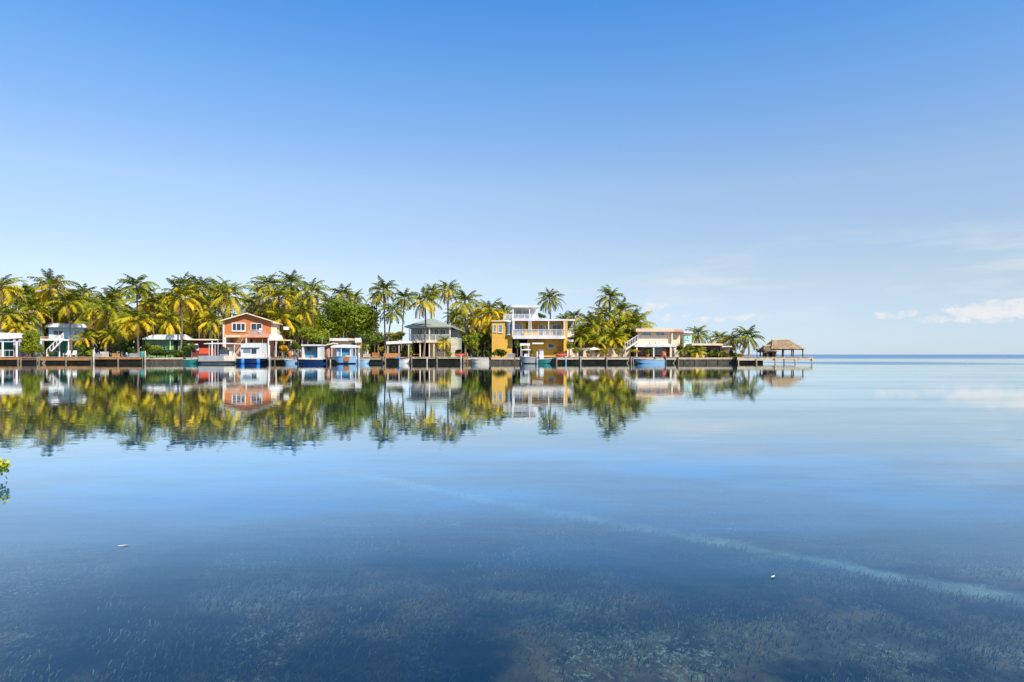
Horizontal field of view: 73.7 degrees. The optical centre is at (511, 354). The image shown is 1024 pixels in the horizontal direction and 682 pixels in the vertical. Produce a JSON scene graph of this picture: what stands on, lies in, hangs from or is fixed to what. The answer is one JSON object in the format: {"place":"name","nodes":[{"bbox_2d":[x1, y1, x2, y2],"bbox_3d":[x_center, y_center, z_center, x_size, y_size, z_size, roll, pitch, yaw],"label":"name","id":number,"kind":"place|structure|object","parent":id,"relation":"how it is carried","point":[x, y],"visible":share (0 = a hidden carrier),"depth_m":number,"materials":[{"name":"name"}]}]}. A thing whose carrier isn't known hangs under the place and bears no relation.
{"place":"outdoors","nodes":[
{"label":"outdoors","id":0,"kind":"place"},
{"bbox_2d":[40,323,88,356],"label":"turquoise house","id":1,"kind":"structure","parent":0,"point":[58,338],"depth_m":113.14,"materials":[{"name":"white metal"}]},
{"bbox_2d":[220,313,293,356],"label":"orange house","id":2,"kind":"structure","parent":0,"point":[244,325],"depth_m":111.94,"materials":[{"name":"paint"}]},
{"bbox_2d":[231,323,245,331],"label":"window","id":3,"kind":"structure","parent":2,"relation":"in","point":[236,327],"depth_m":111.67,"materials":[{"name":"white paint"}]},
{"bbox_2d":[330,338,368,356],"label":"white roofed house","id":4,"kind":"structure","parent":0,"point":[351,341],"depth_m":114.23,"materials":[{"name":"metal"}]},
{"bbox_2d":[0,356,762,362],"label":"ground","id":5,"kind":"structure","parent":0,"point":[392,360],"depth_m":108.77,"materials":[{"name":"concrete"}]},
{"bbox_2d":[0,333,22,356],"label":"boathouse","id":6,"kind":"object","parent":5,"relation":"on","point":[6,349],"visible":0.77,"depth_m":110.83,"materials":[{"name":"paint"}]},
{"bbox_2d":[0,274,27,340],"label":"palm tree","id":7,"kind":"object","parent":5,"relation":"on","point":[3,283],"visible":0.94,"depth_m":128.08,"materials":[{"name":"yellow plant"}]},
{"bbox_2d":[0,303,32,340],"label":"palm tree","id":8,"kind":"object","parent":5,"relation":"on","point":[6,310],"visible":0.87,"depth_m":117.84,"materials":[{"name":"yellow plant"}]},
{"bbox_2d":[1,315,37,356],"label":"palm tree","id":9,"kind":"object","parent":5,"relation":"on","point":[20,327],"visible":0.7,"depth_m":118.11,"materials":[{"name":"yellow plant"}]},
{"bbox_2d":[13,312,32,356],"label":"pink house","id":10,"kind":"structure","parent":5,"relation":"on","point":[20,354],"depth_m":125.03,"materials":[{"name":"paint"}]},
{"bbox_2d":[9,284,39,306],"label":"palm tree","id":11,"kind":"object","parent":5,"relation":"on","point":[26,290],"visible":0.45,"depth_m":135.85,"materials":[{"name":"green plant"}]},
{"bbox_2d":[15,313,43,356],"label":"palm tree","id":12,"kind":"object","parent":5,"relation":"on","point":[33,321],"visible":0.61,"depth_m":120.71,"materials":[{"name":"green plant"}]},
{"bbox_2d":[21,328,42,356],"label":"broadleaf tree","id":13,"kind":"object","parent":5,"relation":"on","point":[28,337],"visible":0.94,"depth_m":110.41,"materials":[{"name":"green plant"}]},
{"bbox_2d":[14,298,54,356],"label":"palm tree","id":14,"kind":"object","parent":5,"relation":"on","point":[32,306],"visible":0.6,"depth_m":126.97,"materials":[{"name":"green plant"}]},
{"bbox_2d":[27,297,60,356],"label":"palm tree","id":15,"kind":"object","parent":5,"relation":"on","point":[43,353],"visible":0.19,"depth_m":135.38,"materials":[{"name":"green plant"}]},
{"bbox_2d":[27,268,75,322],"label":"palm tree","id":16,"kind":"object","parent":5,"relation":"on","point":[46,292],"visible":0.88,"depth_m":130.73,"materials":[{"name":"green plant"}]},
{"bbox_2d":[42,309,73,333],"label":"palm tree","id":17,"kind":"object","parent":5,"relation":"on","point":[50,322],"visible":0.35,"depth_m":136.61,"materials":[{"name":"green plant"}]},
{"bbox_2d":[44,289,90,356],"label":"palm tree","id":18,"kind":"object","parent":5,"relation":"on","point":[72,307],"visible":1,"depth_m":110.91,"materials":[{"name":"green plant"}]},
{"bbox_2d":[61,302,95,356],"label":"palm tree","id":19,"kind":"object","parent":5,"relation":"on","point":[77,320],"visible":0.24,"depth_m":134.68,"materials":[{"name":"green plant"}]},
{"bbox_2d":[68,329,98,356],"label":"palm tree","id":20,"kind":"object","parent":5,"relation":"on","point":[82,338],"visible":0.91,"depth_m":110.87,"materials":[{"name":"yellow plant"}]},
{"bbox_2d":[66,282,101,321],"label":"palm tree","id":21,"kind":"object","parent":5,"relation":"on","point":[87,291],"visible":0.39,"depth_m":138.64,"materials":[{"name":"green plant"}]},
{"bbox_2d":[79,295,110,356],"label":"palm tree","id":22,"kind":"object","parent":5,"relation":"on","point":[93,313],"visible":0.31,"depth_m":130.30,"materials":[{"name":"green plant"}]},
{"bbox_2d":[74,314,117,356],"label":"palm tree","id":23,"kind":"object","parent":5,"relation":"on","point":[93,330],"visible":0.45,"depth_m":121.35,"materials":[{"name":"green plant"}]},
{"bbox_2d":[77,293,134,351],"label":"palm tree","id":24,"kind":"object","parent":5,"relation":"on","point":[105,306],"visible":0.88,"depth_m":116.26,"materials":[{"name":"green plant"}]},
{"bbox_2d":[92,288,131,352],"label":"palm tree","id":25,"kind":"object","parent":5,"relation":"on","point":[109,295],"visible":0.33,"depth_m":135.29,"materials":[{"name":"green plant"}]},
{"bbox_2d":[97,325,129,356],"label":"palm tree","id":26,"kind":"object","parent":5,"relation":"on","point":[107,339],"visible":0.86,"depth_m":112.65,"materials":[{"name":"green plant"}]},
{"bbox_2d":[109,340,132,356],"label":"shrub","id":27,"kind":"object","parent":5,"relation":"on","point":[123,346],"visible":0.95,"depth_m":111.07,"materials":[{"name":"green plant"}]},
{"bbox_2d":[110,304,161,356],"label":"palm tree","id":28,"kind":"object","parent":5,"relation":"on","point":[136,323],"visible":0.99,"depth_m":110.10,"materials":[{"name":"yellow plant"}]},
{"bbox_2d":[114,274,159,352],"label":"palm tree","id":29,"kind":"object","parent":5,"relation":"on","point":[133,283],"visible":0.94,"depth_m":127.28,"materials":[{"name":"green plant"}]},
{"bbox_2d":[130,294,170,329],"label":"palm tree","id":30,"kind":"object","parent":5,"relation":"on","point":[149,303],"visible":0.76,"depth_m":132.51,"materials":[{"name":"green plant"}]},
{"bbox_2d":[147,348,179,356],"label":"shrub","id":31,"kind":"object","parent":5,"relation":"on","point":[158,351],"visible":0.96,"depth_m":108.22,"materials":[{"name":"green plant"}]},
{"bbox_2d":[143,334,192,356],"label":"green cottage","id":32,"kind":"structure","parent":5,"relation":"on","point":[168,342],"depth_m":111.73,"materials":[{"name":"white wood"}]},
{"bbox_2d":[150,304,190,334],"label":"palm tree","id":33,"kind":"object","parent":5,"relation":"on","point":[165,322],"visible":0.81,"depth_m":119.53,"materials":[{"name":"yellow plant"}]},
{"bbox_2d":[158,278,205,356],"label":"palm tree","id":34,"kind":"object","parent":5,"relation":"on","point":[177,304],"visible":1,"depth_m":109.93,"materials":[{"name":"yellow plant"}]},
{"bbox_2d":[174,309,201,338],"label":"palm tree","id":35,"kind":"object","parent":5,"relation":"on","point":[192,324],"visible":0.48,"depth_m":128.05,"materials":[{"name":"green plant"}]},
{"bbox_2d":[180,274,217,338],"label":"palm tree","id":36,"kind":"object","parent":5,"relation":"on","point":[200,281],"visible":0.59,"depth_m":132.83,"materials":[{"name":"green plant"}]},
{"bbox_2d":[187,339,222,356],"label":"maroon cottage","id":37,"kind":"structure","parent":5,"relation":"on","point":[201,348],"depth_m":112.88,"materials":[{"name":"red paint"}]},
{"bbox_2d":[184,292,225,338],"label":"palm tree","id":38,"kind":"object","parent":5,"relation":"on","point":[204,305],"visible":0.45,"depth_m":124.67,"materials":[{"name":"green plant"}]},
{"bbox_2d":[195,309,222,338],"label":"palm tree","id":39,"kind":"object","parent":5,"relation":"on","point":[212,316],"visible":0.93,"depth_m":121.40,"materials":[{"name":"yellow plant"}]},
{"bbox_2d":[204,276,254,338],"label":"palm tree","id":40,"kind":"object","parent":5,"relation":"on","point":[223,292],"visible":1,"depth_m":123.39,"materials":[{"name":"yellow plant"}]},
{"bbox_2d":[242,280,271,313],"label":"palm tree","id":41,"kind":"object","parent":5,"relation":"on","point":[260,302],"visible":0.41,"depth_m":140.26,"materials":[{"name":"green plant"}]},
{"bbox_2d":[247,272,286,317],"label":"palm tree","id":42,"kind":"object","parent":5,"relation":"on","point":[268,280],"visible":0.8,"depth_m":131.22,"materials":[{"name":"green plant"}]},
{"bbox_2d":[260,283,299,356],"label":"palm tree","id":43,"kind":"object","parent":5,"relation":"on","point":[278,293],"visible":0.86,"depth_m":127.59,"materials":[{"name":"green plant"}]},
{"bbox_2d":[260,304,299,356],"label":"palm tree","id":44,"kind":"object","parent":5,"relation":"on","point":[282,310],"visible":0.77,"depth_m":120.51,"materials":[{"name":"yellow plant"}]},
{"bbox_2d":[274,269,305,356],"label":"palm tree","id":45,"kind":"object","parent":5,"relation":"on","point":[292,278],"visible":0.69,"depth_m":134.29,"materials":[{"name":"green plant"}]},
{"bbox_2d":[281,315,310,355],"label":"palm tree","id":46,"kind":"object","parent":5,"relation":"on","point":[297,324],"visible":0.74,"depth_m":122.54,"materials":[{"name":"green plant"}]},
{"bbox_2d":[287,300,319,356],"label":"palm tree","id":47,"kind":"object","parent":5,"relation":"on","point":[305,314],"visible":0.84,"depth_m":125.41,"materials":[{"name":"green plant"}]},
{"bbox_2d":[293,278,330,343],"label":"palm tree","id":48,"kind":"object","parent":5,"relation":"on","point":[315,287],"visible":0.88,"depth_m":129.73,"materials":[{"name":"green plant"}]},
{"bbox_2d":[298,326,329,343],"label":"broadleaf tree","id":49,"kind":"object","parent":5,"relation":"on","point":[309,333],"visible":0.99,"depth_m":111.74,"materials":[{"name":"green plant"}]},
{"bbox_2d":[326,283,361,337],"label":"palm tree","id":50,"kind":"object","parent":5,"relation":"on","point":[346,291],"visible":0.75,"depth_m":138.41,"materials":[{"name":"green plant"}]},
{"bbox_2d":[313,297,380,338],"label":"broadleaf tree","id":51,"kind":"object","parent":5,"relation":"on","point":[363,317],"visible":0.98,"depth_m":126.19,"materials":[{"name":"green plant"}]},
{"bbox_2d":[2,305,740,356],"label":"undergrowth","id":52,"kind":"object","parent":5,"relation":"on","point":[715,352],"visible":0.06,"depth_m":145.05,"materials":[{"name":"green plant"}]},
{"bbox_2d":[360,331,382,352],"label":"shrub","id":53,"kind":"object","parent":5,"relation":"on","point":[369,339],"visible":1,"depth_m":113.23,"materials":[{"name":"green plant"}]},
{"bbox_2d":[369,275,397,352],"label":"palm tree","id":54,"kind":"object","parent":5,"relation":"on","point":[388,292],"visible":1,"depth_m":125.88,"materials":[{"name":"green plant"}]},
{"bbox_2d":[376,301,408,352],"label":"palm tree","id":55,"kind":"object","parent":5,"relation":"on","point":[390,308],"visible":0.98,"depth_m":123.58,"materials":[{"name":"green plant"}]},
{"bbox_2d":[392,288,413,356],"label":"palm tree","id":56,"kind":"object","parent":5,"relation":"on","point":[404,302],"visible":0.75,"depth_m":130.72,"materials":[{"name":"green plant"}]},
{"bbox_2d":[406,286,442,356],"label":"palm tree","id":57,"kind":"object","parent":5,"relation":"on","point":[424,302],"visible":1,"depth_m":109.37,"materials":[{"name":"green plant"}]},
{"bbox_2d":[436,334,451,356],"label":"palm tree","id":58,"kind":"object","parent":5,"relation":"on","point":[442,345],"visible":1,"depth_m":108.61,"materials":[{"name":"yellow plant"}]},
{"bbox_2d":[433,280,460,323],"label":"palm tree","id":59,"kind":"object","parent":5,"relation":"on","point":[447,294],"visible":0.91,"depth_m":124.76,"materials":[{"name":"green plant"}]},
{"bbox_2d":[446,307,466,329],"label":"palm tree","id":60,"kind":"object","parent":5,"relation":"on","point":[456,315],"visible":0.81,"depth_m":132.75,"materials":[{"name":"green plant"}]},
{"bbox_2d":[449,289,482,356],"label":"palm tree","id":61,"kind":"object","parent":5,"relation":"on","point":[462,297],"visible":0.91,"depth_m":123.32,"materials":[{"name":"green plant"}]},
{"bbox_2d":[462,332,478,357],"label":"broadleaf tree","id":62,"kind":"object","parent":5,"relation":"on","point":[470,341],"visible":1,"depth_m":109.35,"materials":[{"name":"green plant"}]},
{"bbox_2d":[453,316,487,356],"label":"palm tree","id":63,"kind":"object","parent":5,"relation":"on","point":[467,329],"visible":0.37,"depth_m":134.99,"materials":[{"name":"green plant"}]},
{"bbox_2d":[462,304,492,356],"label":"palm tree","id":64,"kind":"object","parent":5,"relation":"on","point":[470,320],"visible":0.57,"depth_m":129.87,"materials":[{"name":"yellow plant"}]},
{"bbox_2d":[470,298,507,356],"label":"palm tree","id":65,"kind":"object","parent":5,"relation":"on","point":[488,306],"visible":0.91,"depth_m":121.46,"materials":[{"name":"yellow plant"}]},
{"bbox_2d":[537,288,565,318],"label":"palm tree","id":66,"kind":"object","parent":5,"relation":"on","point":[548,295],"visible":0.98,"depth_m":128.77,"materials":[{"name":"green plant"}]},
{"bbox_2d":[568,324,598,347],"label":"palm tree","id":67,"kind":"object","parent":5,"relation":"on","point":[582,333],"visible":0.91,"depth_m":112.93,"materials":[{"name":"green plant"}]},
{"bbox_2d":[572,311,610,344],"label":"palm tree","id":68,"kind":"object","parent":5,"relation":"on","point":[589,319],"visible":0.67,"depth_m":115.42,"materials":[{"name":"green plant"}]},
{"bbox_2d":[585,332,611,355],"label":"palm tree","id":69,"kind":"object","parent":5,"relation":"on","point":[599,343],"visible":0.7,"depth_m":112.20,"materials":[{"name":"green plant"}]},
{"bbox_2d":[567,348,630,356],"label":"garden wall","id":70,"kind":"structure","parent":5,"relation":"on","point":[611,353],"depth_m":112.00,"materials":[{"name":"pink paint"}]},
{"bbox_2d":[585,304,621,331],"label":"palm tree","id":71,"kind":"object","parent":5,"relation":"on","point":[605,315],"visible":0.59,"depth_m":118.27,"materials":[{"name":"green plant"}]},
{"bbox_2d":[593,284,625,337],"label":"palm tree","id":72,"kind":"object","parent":5,"relation":"on","point":[610,300],"visible":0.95,"depth_m":120.40,"materials":[{"name":"green plant"}]},
{"bbox_2d":[595,326,633,354],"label":"palm tree","id":73,"kind":"object","parent":5,"relation":"on","point":[612,343],"visible":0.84,"depth_m":111.69,"materials":[{"name":"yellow plant"}]},
{"bbox_2d":[607,298,639,346],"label":"palm tree","id":74,"kind":"object","parent":5,"relation":"on","point":[623,306],"visible":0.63,"depth_m":121.28,"materials":[{"name":"green plant"}]},
{"bbox_2d":[614,324,640,349],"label":"palm tree","id":75,"kind":"object","parent":5,"relation":"on","point":[630,331],"visible":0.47,"depth_m":114.33,"materials":[{"name":"green plant"}]},
{"bbox_2d":[611,307,656,344],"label":"palm tree","id":76,"kind":"object","parent":5,"relation":"on","point":[635,319],"visible":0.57,"depth_m":116.27,"materials":[{"name":"green plant"}]},
{"bbox_2d":[624,329,682,356],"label":"cream house","id":77,"kind":"structure","parent":5,"relation":"on","point":[656,342],"depth_m":112.40,"materials":[{"name":"beige paint"}]},
{"bbox_2d":[680,332,692,356],"bbox_3d":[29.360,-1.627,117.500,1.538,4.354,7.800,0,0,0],"label":"mint cottage","id":78,"kind":"structure","parent":5,"relation":"on","point":[685,338],"depth_m":114.00,"materials":[{"name":"teal paint"}]},
{"bbox_2d":[685,325,710,343],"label":"palm tree","id":79,"kind":"object","parent":5,"relation":"on","point":[696,336],"visible":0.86,"depth_m":117.49,"materials":[{"name":"green plant"}]},
{"bbox_2d":[687,344,731,356],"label":"brown bungalow","id":80,"kind":"object","parent":5,"relation":"on","point":[709,347],"visible":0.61,"depth_m":111.98,"materials":[{"name":"beige paint"}]},
{"bbox_2d":[705,331,730,345],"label":"palm tree","id":81,"kind":"object","parent":5,"relation":"on","point":[718,335],"visible":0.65,"depth_m":115.60,"materials":[{"name":"green plant"}]},
{"bbox_2d":[718,332,741,352],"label":"palm tree","id":82,"kind":"object","parent":5,"relation":"on","point":[732,340],"visible":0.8,"depth_m":113.51,"materials":[{"name":"green plant"}]},
{"bbox_2d":[732,325,764,356],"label":"palm tree","id":83,"kind":"object","parent":5,"relation":"on","point":[745,339],"visible":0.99,"depth_m":110.97,"materials":[{"name":"green plant"}]},
{"bbox_2d":[404,318,464,356],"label":"grey house","id":84,"kind":"structure","parent":0,"point":[435,328],"depth_m":114.20,"materials":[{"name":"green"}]},
{"bbox_2d":[0,354,1023,538],"bbox_3d":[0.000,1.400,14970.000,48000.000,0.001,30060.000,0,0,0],"label":"water","id":85,"kind":"structure","parent":0,"point":[935,437],"depth_m":11.79,"materials":[{"name":"liquid"}]},
{"bbox_2d":[198,343,241,363],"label":"pontoon boat","id":86,"kind":"object","parent":85,"relation":"on","point":[228,355],"visible":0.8,"depth_m":101.75,"materials":[{"name":"grey plastic"}]},
{"bbox_2d":[236,335,270,363],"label":"cabin boat","id":87,"kind":"object","parent":85,"relation":"on","point":[251,353],"visible":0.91,"depth_m":102.35,"materials":[{"name":"white plastic"}]},
{"bbox_2d":[297,338,325,363],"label":"work boat","id":88,"kind":"object","parent":85,"relation":"on","point":[312,353],"visible":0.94,"depth_m":101.14,"materials":[{"name":"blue plastic"}]},
{"bbox_2d":[331,344,359,363],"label":"canopy boat","id":89,"kind":"object","parent":85,"relation":"on","point":[343,350],"visible":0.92,"depth_m":101.45,"materials":[{"name":"white plastic"}]},
{"bbox_2d":[519,346,538,363],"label":"fishing boat","id":90,"kind":"object","parent":85,"relation":"on","point":[526,359],"visible":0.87,"depth_m":102.17,"materials":[{"name":"white plastic"}]},
{"bbox_2d":[633,356,665,363],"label":"skiff","id":91,"kind":"object","parent":85,"relation":"on","point":[650,361],"visible":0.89,"depth_m":102.69,"materials":[{"name":"blue plastic"}]},
{"bbox_2d":[0,354,1023,681],"bbox_3d":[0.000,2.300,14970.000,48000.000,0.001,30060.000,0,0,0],"label":"sea bed","id":92,"kind":"object","parent":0,"point":[74,650],"depth_m":6.33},
{"bbox_2d":[0,458,10,478],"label":"mangrove shrub","id":93,"kind":"object","parent":92,"relation":"on","point":[3,465],"visible":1,"depth_m":7.54,"materials":[{"name":"green plant"}]},
{"bbox_2d":[38,357,92,362],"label":"dock","id":94,"kind":"object","parent":92,"relation":"on","point":[65,358],"visible":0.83,"depth_m":107.05,"materials":[{"name":"brown wood"}]},
{"bbox_2d":[146,357,190,362],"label":"seawall","id":95,"kind":"object","parent":92,"relation":"on","point":[164,360],"visible":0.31,"depth_m":107.90,"materials":[{"name":"concrete"}]},
{"bbox_2d":[384,356,409,362],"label":"dock","id":96,"kind":"object","parent":92,"relation":"on","point":[407,357],"visible":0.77,"depth_m":106.65,"materials":[{"name":"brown wood"}]},
{"bbox_2d":[383,341,412,356],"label":"dock shelter","id":97,"kind":"object","parent":96,"relation":"on","point":[396,349],"visible":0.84,"depth_m":108.10,"materials":[{"name":"white wood"}]},
{"bbox_2d":[410,356,466,362],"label":"dock","id":98,"kind":"object","parent":92,"relation":"on","point":[437,357],"visible":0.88,"depth_m":106.65,"materials":[{"name":"brown wood"}]},
{"bbox_2d":[465,358,519,362],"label":"seawall","id":99,"kind":"object","parent":92,"relation":"on","point":[502,360],"visible":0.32,"depth_m":107.51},
{"bbox_2d":[0,498,1023,681],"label":"seagrass","id":100,"kind":"object","parent":92,"relation":"on","point":[696,516],"visible":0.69,"depth_m":6.79},
{"bbox_2d":[555,357,631,362],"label":"dock","id":101,"kind":"object","parent":92,"relation":"on","point":[595,358],"visible":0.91,"depth_m":106.85,"materials":[{"name":"brown wood"}]},
{"bbox_2d":[679,357,735,362],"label":"seawall","id":102,"kind":"object","parent":92,"relation":"on","point":[707,359],"visible":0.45,"depth_m":107.80,"materials":[{"name":"concrete"}]},
{"bbox_2d":[737,357,812,362],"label":"dock","id":103,"kind":"object","parent":92,"relation":"on","point":[775,359],"visible":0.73,"depth_m":105.85,"materials":[{"name":"wood"}]},
{"bbox_2d":[757,345,777,356],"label":"thatched pavilion","id":104,"kind":"structure","parent":103,"relation":"on","point":[765,348],"depth_m":108.25,"materials":[{"name":"brown wood"}]},
{"bbox_2d":[762,339,805,356],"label":"thatched pavilion","id":105,"kind":"structure","parent":103,"relation":"on","point":[781,344],"depth_m":108.21,"materials":[{"name":"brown wood"}]},
{"bbox_2d":[0,0,1023,353],"label":"sky","id":106,"kind":"structure","parent":0,"point":[822,176],"materials":[{"name":"blue"}]},
{"bbox_2d":[491,305,574,356],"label":"yellow house","id":107,"kind":"structure","parent":0,"point":[522,325],"depth_m":113.78,"materials":[{"name":"paint"}]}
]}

